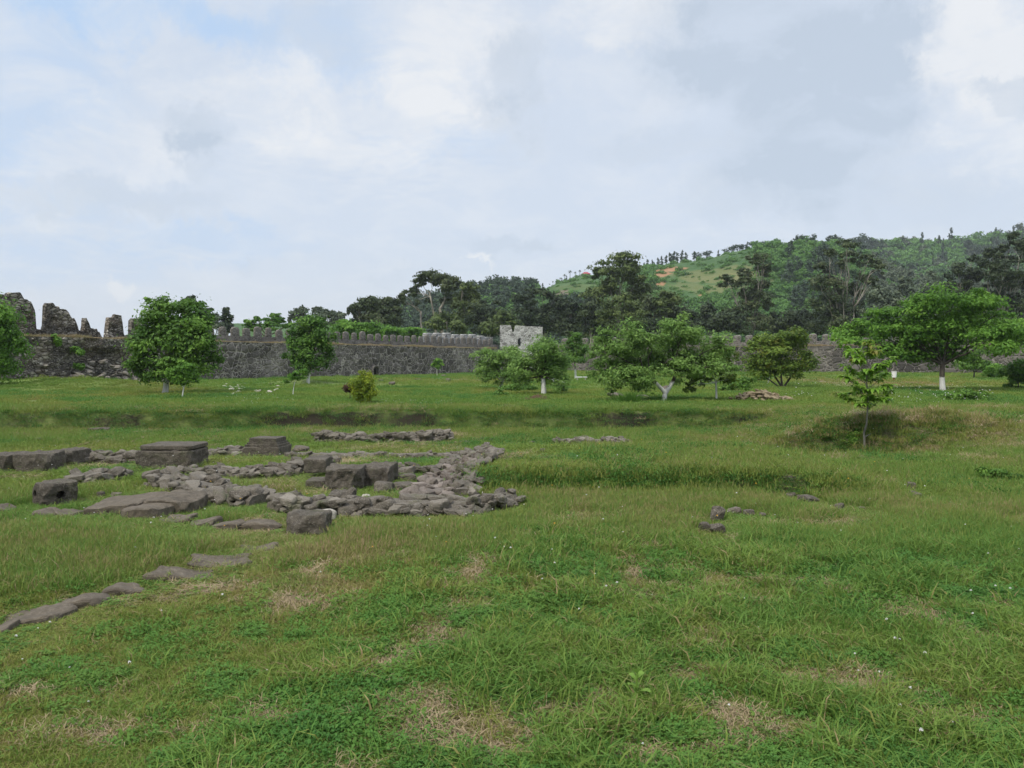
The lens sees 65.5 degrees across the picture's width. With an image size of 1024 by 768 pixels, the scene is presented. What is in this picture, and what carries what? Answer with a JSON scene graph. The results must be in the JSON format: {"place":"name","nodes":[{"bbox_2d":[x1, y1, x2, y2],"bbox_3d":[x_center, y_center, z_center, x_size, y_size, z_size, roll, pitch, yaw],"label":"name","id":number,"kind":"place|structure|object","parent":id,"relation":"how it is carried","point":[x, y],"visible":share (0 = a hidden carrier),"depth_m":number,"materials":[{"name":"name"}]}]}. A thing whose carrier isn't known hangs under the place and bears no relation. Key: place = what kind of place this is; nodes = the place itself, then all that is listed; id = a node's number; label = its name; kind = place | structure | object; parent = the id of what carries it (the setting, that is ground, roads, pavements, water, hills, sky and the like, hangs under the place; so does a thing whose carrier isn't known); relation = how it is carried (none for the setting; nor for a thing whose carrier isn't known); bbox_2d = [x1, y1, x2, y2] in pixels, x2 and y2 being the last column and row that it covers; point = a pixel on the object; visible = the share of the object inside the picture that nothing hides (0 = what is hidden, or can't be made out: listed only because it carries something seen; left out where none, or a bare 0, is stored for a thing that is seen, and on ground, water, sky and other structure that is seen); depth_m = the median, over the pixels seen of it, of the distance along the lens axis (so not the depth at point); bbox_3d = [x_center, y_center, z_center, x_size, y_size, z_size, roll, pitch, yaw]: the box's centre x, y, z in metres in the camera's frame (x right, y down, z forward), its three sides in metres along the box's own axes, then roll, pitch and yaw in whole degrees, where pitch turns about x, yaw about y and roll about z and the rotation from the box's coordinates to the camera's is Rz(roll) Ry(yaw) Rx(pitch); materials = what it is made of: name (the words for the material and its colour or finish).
{"place":"outdoors","nodes":[
{"label":"outdoors","id":0,"kind":"place"},
{"bbox_2d":[0,333,1023,767],"bbox_3d":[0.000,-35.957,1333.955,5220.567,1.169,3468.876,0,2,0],"label":"ground","id":1,"kind":"structure","parent":0,"point":[314,418],"depth_m":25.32,"materials":[{"name":"plant"}]},
{"bbox_2d":[0,619,19,635],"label":"paving slab","id":2,"kind":"structure","parent":1,"relation":"on","point":[11,625],"depth_m":4.98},
{"bbox_2d":[0,451,29,471],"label":"stone block","id":3,"kind":"structure","parent":1,"relation":"on","point":[6,458],"depth_m":11.98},
{"bbox_2d":[0,292,38,382],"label":"broadleaf tree","id":4,"kind":"object","parent":1,"relation":"on","point":[8,335],"visible":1,"depth_m":45.56,"materials":[{"name":"green plant"}]},
{"bbox_2d":[0,602,77,625],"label":"paving slab","id":5,"kind":"structure","parent":1,"relation":"on","point":[46,613],"depth_m":5.21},
{"bbox_2d":[12,449,66,471],"bbox_3d":[-7.259,1.202,12.262,0.577,0.338,0.584,0,2,-3],"label":"stone block","id":6,"kind":"object","parent":1,"relation":"on","point":[37,460],"depth_m":11.99,"materials":[{"name":"stone"}]},
{"bbox_2d":[32,478,77,506],"bbox_3d":[-5.317,1.282,9.262,0.428,0.332,0.422,4,5,42],"label":"holed block","id":7,"kind":"object","parent":1,"relation":"on","point":[48,492],"depth_m":9.13,"materials":[{"name":"stone"}]},
{"bbox_2d":[60,447,91,465],"bbox_3d":[-7.106,1.197,12.869,0.395,0.319,0.732,0,2,6],"label":"stone block","id":8,"kind":"object","parent":1,"relation":"on","point":[78,455],"depth_m":12.77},
{"bbox_2d":[62,592,110,608],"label":"paving slab","id":9,"kind":"structure","parent":1,"relation":"on","point":[85,599],"depth_m":5.44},
{"bbox_2d":[63,466,133,483],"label":"ruined wall","id":10,"kind":"structure","parent":1,"relation":"on","point":[78,475],"depth_m":10.97,"materials":[{"name":"stone"}]},
{"bbox_2d":[85,449,136,463],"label":"ruined wall","id":11,"kind":"structure","parent":1,"relation":"on","point":[119,456],"depth_m":12.96,"materials":[{"name":"stone"}]},
{"bbox_2d":[102,582,143,595],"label":"paving slab","id":12,"kind":"structure","parent":1,"relation":"on","point":[116,589],"depth_m":5.70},
{"bbox_2d":[83,491,167,515],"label":"paving slab","id":13,"kind":"structure","parent":1,"relation":"on","point":[113,504],"depth_m":8.66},
{"bbox_2d":[120,503,173,519],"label":"paving slab","id":14,"kind":"structure","parent":1,"relation":"on","point":[152,510],"depth_m":8.35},
{"bbox_2d":[113,292,230,392],"bbox_3d":[-17.469,-2.024,40.895,5.534,5.386,3.784,0,2,0],"label":"walnut tree","id":15,"kind":"object","parent":1,"relation":"on","point":[186,336],"visible":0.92,"depth_m":40.54,"materials":[{"name":"green plant"}]},
{"bbox_2d":[135,441,208,468],"bbox_3d":[-5.384,1.146,12.652,0.912,0.420,0.776,0,2,2],"label":"moulded block","id":16,"kind":"object","parent":1,"relation":"on","point":[175,453],"depth_m":12.30,"materials":[{"name":"stone"}]},
{"bbox_2d":[143,489,208,513],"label":"paving slab","id":17,"kind":"structure","parent":1,"relation":"on","point":[182,500],"depth_m":8.83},
{"bbox_2d":[142,565,215,581],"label":"paving slab","id":18,"kind":"structure","parent":1,"relation":"on","point":[162,570],"depth_m":6.11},
{"bbox_2d":[159,513,198,523],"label":"paving slab","id":19,"kind":"structure","parent":1,"relation":"on","point":[192,516],"depth_m":8.26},
{"bbox_2d":[163,358,203,395],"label":"young tree","id":20,"kind":"object","parent":1,"relation":"on","point":[180,375],"visible":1,"depth_m":36.10,"materials":[{"name":"green plant"}]},
{"bbox_2d":[190,516,223,527],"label":"paving slab","id":21,"kind":"structure","parent":1,"relation":"on","point":[213,520],"depth_m":8.07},
{"bbox_2d":[141,466,275,507],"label":"ruined wall","id":22,"kind":"structure","parent":1,"relation":"on","point":[221,491],"depth_m":9.85,"materials":[{"name":"stone"}]},
{"bbox_2d":[187,553,252,568],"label":"paving slab","id":23,"kind":"structure","parent":1,"relation":"on","point":[243,558],"depth_m":6.54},
{"bbox_2d":[217,307,233,334],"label":"conifer","id":24,"kind":"object","parent":1,"relation":"on","point":[226,316],"visible":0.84,"depth_m":149.21,"materials":[{"name":"green plant"}]},
{"bbox_2d":[208,445,243,455],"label":"ruined wall","id":25,"kind":"structure","parent":1,"relation":"on","point":[229,449],"depth_m":18.46,"materials":[{"name":"stone"}]},
{"bbox_2d":[176,462,277,478],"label":"ruined wall","id":26,"kind":"structure","parent":1,"relation":"on","point":[222,469],"depth_m":11.34,"materials":[{"name":"stone"}]},
{"bbox_2d":[212,519,245,530],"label":"paving slab","id":27,"kind":"structure","parent":1,"relation":"on","point":[232,524],"depth_m":7.88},
{"bbox_2d":[0,292,506,380],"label":"fortress wall","id":28,"kind":"structure","parent":1,"relation":"on","point":[245,359],"depth_m":75.01,"materials":[{"name":"stone"}]},
{"bbox_2d":[241,519,281,530],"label":"paving slab","id":29,"kind":"structure","parent":1,"relation":"on","point":[265,524],"depth_m":7.89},
{"bbox_2d":[242,436,291,456],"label":"moulded block","id":30,"kind":"structure","parent":1,"relation":"on","point":[265,445],"depth_m":18.43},
{"bbox_2d":[241,313,296,336],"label":"sumac tree","id":31,"kind":"object","parent":1,"relation":"on","point":[276,320],"visible":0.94,"depth_m":110.88,"materials":[{"name":"green plant"}]},
{"bbox_2d":[282,368,308,392],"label":"sapling","id":32,"kind":"object","parent":1,"relation":"on","point":[293,376],"visible":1,"depth_m":37.65,"materials":[{"name":"green plant"}]},
{"bbox_2d":[252,454,341,477],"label":"ruined wall","id":33,"kind":"structure","parent":1,"relation":"on","point":[293,465],"depth_m":11.60,"materials":[{"name":"stone"}]},
{"bbox_2d":[287,304,309,327],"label":"eucalyptus","id":34,"kind":"object","parent":1,"relation":"on","point":[300,309],"visible":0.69,"depth_m":188.93,"materials":[{"name":"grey plant"}]},
{"bbox_2d":[286,509,331,535],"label":"stone block","id":35,"kind":"structure","parent":1,"relation":"on","point":[302,521],"depth_m":7.66,"materials":[{"name":"stone"}]},
{"bbox_2d":[280,311,340,383],"bbox_3d":[-14.170,-2.526,55.967,4.449,5.226,3.236,0,2,0],"label":"walnut tree","id":36,"kind":"object","parent":1,"relation":"on","point":[310,335],"visible":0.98,"depth_m":55.49,"materials":[{"name":"green plant"}]},
{"bbox_2d":[305,477,325,489],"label":"stone block","id":37,"kind":"structure","parent":1,"relation":"on","point":[318,482],"depth_m":10.33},
{"bbox_2d":[304,455,331,472],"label":"stone block","id":38,"kind":"structure","parent":1,"relation":"on","point":[317,464],"depth_m":11.20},
{"bbox_2d":[311,306,334,324],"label":"eucalyptus","id":39,"kind":"object","parent":1,"relation":"on","point":[324,313],"visible":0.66,"depth_m":189.19,"materials":[{"name":"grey plant"}]},
{"bbox_2d":[327,318,361,339],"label":"tree","id":40,"kind":"object","parent":1,"relation":"on","point":[344,325],"visible":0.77,"depth_m":117.17,"materials":[{"name":"green plant"}]},
{"bbox_2d":[324,463,365,491],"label":"stone block","id":41,"kind":"structure","parent":1,"relation":"on","point":[341,476],"depth_m":10.13,"materials":[{"name":"stone"}]},
{"bbox_2d":[347,368,382,402],"bbox_3d":[-5.741,0.128,31.126,1.463,1.523,1.086,0,2,0],"label":"round bush","id":42,"kind":"object","parent":1,"relation":"on","point":[361,389],"visible":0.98,"depth_m":30.96,"materials":[{"name":"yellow plant"}]},
{"bbox_2d":[350,320,385,340],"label":"tree","id":43,"kind":"object","parent":1,"relation":"on","point":[373,329],"visible":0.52,"depth_m":120.94,"materials":[{"name":"green plant"}]},
{"bbox_2d":[346,295,394,326],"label":"eucalyptus","id":44,"kind":"object","parent":1,"relation":"on","point":[368,303],"visible":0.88,"depth_m":163.22,"materials":[{"name":"green plant"}]},
{"bbox_2d":[364,461,398,486],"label":"stone block","id":45,"kind":"structure","parent":1,"relation":"on","point":[375,471],"depth_m":10.48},
{"bbox_2d":[311,428,455,442],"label":"ruined wall","id":46,"kind":"structure","parent":1,"relation":"on","point":[440,435],"depth_m":21.54,"materials":[{"name":"stone"}]},
{"bbox_2d":[374,481,393,492],"bbox_3d":[-1.634,1.330,10.120,0.253,0.182,0.316,0,2,0],"label":"stone","id":47,"kind":"object","parent":1,"relation":"on","point":[383,485],"visible":0.66,"depth_m":10.02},
{"bbox_2d":[369,296,403,327],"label":"eucalyptus","id":48,"kind":"object","parent":1,"relation":"on","point":[391,311],"visible":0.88,"depth_m":163.25,"materials":[{"name":"green plant"}]},
{"bbox_2d":[284,442,492,459],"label":"ruined wall","id":49,"kind":"structure","parent":1,"relation":"on","point":[466,451],"depth_m":17.87,"materials":[{"name":"stone"}]},
{"bbox_2d":[377,324,407,341],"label":"tree","id":50,"kind":"object","parent":1,"relation":"on","point":[394,330],"visible":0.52,"depth_m":125.37,"materials":[{"name":"green plant"}]},
{"bbox_2d":[266,486,525,517],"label":"ruined wall","id":51,"kind":"structure","parent":1,"relation":"on","point":[349,502],"depth_m":8.54,"materials":[{"name":"stone"}]},
{"bbox_2d":[402,327,426,341],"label":"tree","id":52,"kind":"object","parent":1,"relation":"on","point":[417,331],"visible":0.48,"depth_m":128.89,"materials":[{"name":"green plant"}]},
{"bbox_2d":[395,267,460,332],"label":"eucalyptus","id":53,"kind":"object","parent":1,"relation":"on","point":[446,282],"visible":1,"depth_m":163.40,"materials":[{"name":"green plant"}]},
{"bbox_2d":[398,455,467,474],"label":"ruined wall","id":54,"kind":"structure","parent":1,"relation":"on","point":[412,467],"depth_m":11.76,"materials":[{"name":"stone"}]},
{"bbox_2d":[421,309,468,334],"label":"eucalyptus","id":55,"kind":"object","parent":1,"relation":"on","point":[439,322],"visible":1,"depth_m":149.41,"materials":[{"name":"green plant"}]},
{"bbox_2d":[398,446,496,494],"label":"ruined wall","id":56,"kind":"structure","parent":1,"relation":"on","point":[432,481],"depth_m":10.19,"materials":[{"name":"stone"}]},
{"bbox_2d":[443,280,481,330],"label":"eucalyptus","id":57,"kind":"object","parent":1,"relation":"on","point":[460,302],"visible":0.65,"depth_m":170.93,"materials":[{"name":"green plant"}]},
{"bbox_2d":[451,448,504,495],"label":"ruined wall","id":58,"kind":"structure","parent":1,"relation":"on","point":[461,485],"depth_m":10.43,"materials":[{"name":"stone"}]},
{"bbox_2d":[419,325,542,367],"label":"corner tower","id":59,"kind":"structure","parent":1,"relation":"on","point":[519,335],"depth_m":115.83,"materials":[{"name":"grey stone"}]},
{"bbox_2d":[460,299,512,336],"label":"dark tree","id":60,"kind":"object","parent":1,"relation":"on","point":[480,311],"visible":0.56,"depth_m":158.66,"materials":[{"name":"green plant"}]},
{"bbox_2d":[469,344,522,387],"bbox_3d":[-0.754,-0.953,47.062,3.640,2.816,2.427,0,2,0],"label":"pale leaved tree","id":61,"kind":"object","parent":1,"relation":"on","point":[492,366],"visible":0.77,"depth_m":46.61,"materials":[{"name":"green plant"}]},
{"bbox_2d":[477,309,523,335],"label":"dark tree","id":62,"kind":"object","parent":1,"relation":"on","point":[491,326],"visible":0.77,"depth_m":144.61,"materials":[{"name":"green plant"}]},
{"bbox_2d":[495,383,537,390],"bbox_3d":[0.304,0.272,44.106,2.505,0.714,1.727,0,2,0],"label":"shrub","id":63,"kind":"object","parent":1,"relation":"on","point":[514,388],"visible":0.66,"depth_m":43.63,"materials":[{"name":"green plant"}]},
{"bbox_2d":[16,383,1019,743],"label":"wild flowers","id":64,"kind":"object","parent":1,"relation":"on","point":[606,585],"visible":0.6,"depth_m":6.78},
{"bbox_2d":[497,284,575,337],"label":"dark tree","id":65,"kind":"object","parent":1,"relation":"on","point":[528,312],"visible":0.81,"depth_m":157.63,"materials":[{"name":"green plant"}]},
{"bbox_2d":[503,332,586,393],"bbox_3d":[1.657,-0.995,39.571,4.277,3.323,2.828,0,2,0],"label":"pale leaved tree","id":66,"kind":"object","parent":1,"relation":"on","point":[546,362],"visible":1,"depth_m":39.33,"materials":[{"name":"green plant"}]},
{"bbox_2d":[551,296,583,336],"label":"dark tree","id":67,"kind":"object","parent":1,"relation":"on","point":[567,321],"visible":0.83,"depth_m":156.97,"materials":[{"name":"green plant"}]},
{"bbox_2d":[560,331,589,377],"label":"slim tree","id":68,"kind":"object","parent":1,"relation":"on","point":[581,348],"visible":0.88,"depth_m":75.52,"materials":[{"name":"green plant"}]},
{"bbox_2d":[552,436,630,444],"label":"ruined wall","id":69,"kind":"structure","parent":1,"relation":"on","point":[591,439],"depth_m":21.01,"materials":[{"name":"stone"}]},
{"bbox_2d":[574,294,613,342],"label":"bushy tree","id":70,"kind":"object","parent":1,"relation":"on","point":[588,316],"visible":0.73,"depth_m":144.96,"materials":[{"name":"green plant"}]},
{"bbox_2d":[577,250,664,343],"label":"eucalyptus","id":71,"kind":"object","parent":1,"relation":"on","point":[622,268],"visible":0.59,"depth_m":156.22,"materials":[{"name":"green plant"}]},
{"bbox_2d":[593,292,652,336],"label":"bushy tree","id":72,"kind":"object","parent":1,"relation":"on","point":[625,310],"visible":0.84,"depth_m":141.45,"materials":[{"name":"green plant"}]},
{"bbox_2d":[622,669,650,704],"bbox_3d":[0.603,1.470,3.834,0.196,0.214,0.139,-1,2,-22],"label":"broadleaf weed","id":73,"kind":"object","parent":1,"relation":"on","point":[639,673],"visible":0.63,"depth_m":3.83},
{"bbox_2d":[636,293,677,336],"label":"dark tree","id":74,"kind":"object","parent":1,"relation":"on","point":[648,304],"visible":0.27,"depth_m":149.44,"materials":[{"name":"green plant"}]},
{"bbox_2d":[637,317,682,335],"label":"dark tree","id":75,"kind":"object","parent":1,"relation":"on","point":[652,327],"visible":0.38,"depth_m":142.68,"materials":[{"name":"green plant"}]},
{"bbox_2d":[582,310,743,400],"bbox_3d":[6.104,-1.110,33.105,6.460,3.835,3.379,0,2,0],"label":"willow like tree","id":76,"kind":"object","parent":1,"relation":"on","point":[636,370],"visible":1,"depth_m":32.46,"materials":[{"name":"green plant"}]},
{"bbox_2d":[651,290,683,317],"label":"eucalyptus","id":77,"kind":"object","parent":1,"relation":"on","point":[666,301],"visible":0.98,"depth_m":146.94,"materials":[{"name":"green plant"}]},
{"bbox_2d":[671,302,710,333],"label":"dark tree","id":78,"kind":"object","parent":1,"relation":"on","point":[678,310],"visible":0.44,"depth_m":144.88,"materials":[{"name":"green plant"}]},
{"bbox_2d":[693,298,721,337],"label":"dark tree","id":79,"kind":"object","parent":1,"relation":"on","point":[707,309],"visible":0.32,"depth_m":156.24,"materials":[{"name":"green plant"}]},
{"bbox_2d":[682,345,742,398],"bbox_3d":[8.691,-0.503,34.355,2.659,2.615,1.653,0,2,0],"label":"yellowing tree","id":80,"kind":"object","parent":1,"relation":"on","point":[728,379],"visible":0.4,"depth_m":34.31,"materials":[{"name":"green plant"}]},
{"bbox_2d":[710,506,725,522],"bbox_3d":[2.094,1.345,8.143,0.142,0.207,0.111,22,2,-1],"label":"stone","id":81,"kind":"object","parent":1,"relation":"on","point":[719,511],"visible":0.76,"depth_m":8.11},
{"bbox_2d":[706,309,753,335],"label":"dark tree","id":82,"kind":"object","parent":1,"relation":"on","point":[726,321],"visible":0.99,"depth_m":144.54,"materials":[{"name":"green plant"}]},
{"bbox_2d":[713,374,756,390],"bbox_3d":[11.665,0.077,41.839,2.541,1.260,1.409,0,2,0],"label":"shrub","id":83,"kind":"object","parent":1,"relation":"on","point":[744,381],"visible":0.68,"depth_m":41.77,"materials":[{"name":"green plant"}]},
{"bbox_2d":[716,251,781,335],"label":"eucalyptus","id":84,"kind":"object","parent":1,"relation":"on","point":[755,293],"visible":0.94,"depth_m":149.11,"materials":[{"name":"green plant"}]},
{"bbox_2d":[732,325,825,385],"bbox_3d":[16.588,-1.688,50.269,6.038,4.052,3.532,0,2,0],"label":"yellowing tree","id":85,"kind":"object","parent":1,"relation":"on","point":[764,362],"visible":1,"depth_m":49.69,"materials":[{"name":"green plant"}]},
{"bbox_2d":[752,308,808,334],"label":"dark tree","id":86,"kind":"object","parent":1,"relation":"on","point":[792,317],"visible":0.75,"depth_m":149.17,"materials":[{"name":"green plant"}]},
{"bbox_2d":[556,334,1023,373],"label":"fortress wall","id":87,"kind":"structure","parent":1,"relation":"on","point":[833,359],"depth_m":96.95,"materials":[{"name":"stone"}]},
{"bbox_2d":[790,305,826,335],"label":"dark tree","id":88,"kind":"object","parent":1,"relation":"on","point":[805,319],"visible":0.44,"depth_m":155.11,"materials":[{"name":"green plant"}]},
{"bbox_2d":[802,238,887,332],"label":"eucalyptus","id":89,"kind":"object","parent":1,"relation":"on","point":[835,315],"visible":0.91,"depth_m":141.41,"materials":[{"name":"green plant"}]},
{"bbox_2d":[828,336,898,447],"bbox_3d":[7.176,0.208,16.191,1.374,2.360,1.071,0,2,0],"label":"sapling","id":90,"kind":"object","parent":1,"relation":"on","point":[871,353],"visible":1,"depth_m":16.12,"materials":[{"name":"green plant"}]},
{"bbox_2d":[857,285,912,320],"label":"hazy tree","id":91,"kind":"object","parent":1,"relation":"on","point":[880,296],"visible":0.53,"depth_m":174.30,"materials":[{"name":"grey plant"}]},
{"bbox_2d":[891,275,935,319],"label":"hazy tree","id":92,"kind":"object","parent":1,"relation":"on","point":[905,287],"visible":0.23,"depth_m":184.87,"materials":[{"name":"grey plant"}]},
{"bbox_2d":[823,281,1023,389],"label":"plane tree","id":93,"kind":"object","parent":1,"relation":"on","point":[1004,337],"visible":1,"depth_m":44.62,"materials":[{"name":"green plant"}]},
{"bbox_2d":[917,269,943,317],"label":"hazy tree","id":94,"kind":"object","parent":1,"relation":"on","point":[933,279],"visible":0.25,"depth_m":188.78,"materials":[{"name":"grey plant"}]},
{"bbox_2d":[939,386,993,400],"bbox_3d":[18.954,0.568,33.121,2.547,0.970,1.320,0,2,0],"label":"flowering shrub","id":95,"kind":"object","parent":1,"relation":"on","point":[967,393],"visible":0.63,"depth_m":32.91,"materials":[{"name":"green plant"}]},
{"bbox_2d":[938,254,996,331],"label":"eucalyptus","id":96,"kind":"object","parent":1,"relation":"on","point":[967,274],"visible":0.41,"depth_m":138.48,"materials":[{"name":"green plant"}]},
{"bbox_2d":[948,349,992,376],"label":"shrub","id":97,"kind":"object","parent":1,"relation":"on","point":[973,364],"visible":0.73,"depth_m":73.58,"materials":[{"name":"green plant"}]},
{"bbox_2d":[979,363,1005,377],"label":"shrub","id":98,"kind":"object","parent":1,"relation":"on","point":[991,368],"visible":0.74,"depth_m":71.78,"materials":[{"name":"green plant"}]},
{"bbox_2d":[964,231,1023,325],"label":"eucalyptus","id":99,"kind":"object","parent":1,"relation":"on","point":[1000,260],"visible":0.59,"depth_m":133.31,"materials":[{"name":"green plant"}]},
{"bbox_2d":[974,466,1023,481],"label":"bramble","id":100,"kind":"object","parent":1,"relation":"on","point":[983,471],"visible":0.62,"depth_m":10.76,"materials":[{"name":"green plant"}]},
{"bbox_2d":[991,357,1023,387],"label":"shrub","id":101,"kind":"object","parent":1,"relation":"on","point":[1014,370],"visible":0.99,"depth_m":47.88,"materials":[{"name":"green plant"}]},
{"bbox_2d":[0,0,1023,336],"label":"sky","id":102,"kind":"structure","parent":0,"point":[261,158],"materials":[{"name":"white"}]},
{"bbox_2d":[232,250,860,341],"bbox_3d":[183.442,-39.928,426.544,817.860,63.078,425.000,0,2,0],"label":"hill","id":103,"kind":"structure","parent":0,"point":[694,284],"depth_m":362.28,"materials":[{"name":"plant"}]},
{"bbox_2d":[354,234,1023,348],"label":"hillside forest","id":104,"kind":"object","parent":103,"relation":"on","point":[799,257],"visible":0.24,"depth_m":344.89,"materials":[{"name":"plant"}]},
{"bbox_2d":[605,391,644,401],"bbox_3d":[4.458,0.514,30.820,1.781,0.500,1.621,0,2,0],"label":"bush","id":105,"kind":"object","parent":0,"point":[630,397],"visible":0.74,"depth_m":30.77,"materials":[{"name":"green plant"}]},
{"bbox_3d":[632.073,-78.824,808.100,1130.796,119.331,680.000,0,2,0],"label":"far hill","id":106,"kind":"structure","parent":0,"visible":0},
{"bbox_2d":[851,223,1023,282],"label":"forest","id":107,"kind":"object","parent":106,"relation":"on","point":[923,256],"visible":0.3,"depth_m":663.57,"materials":[{"name":"plant"}]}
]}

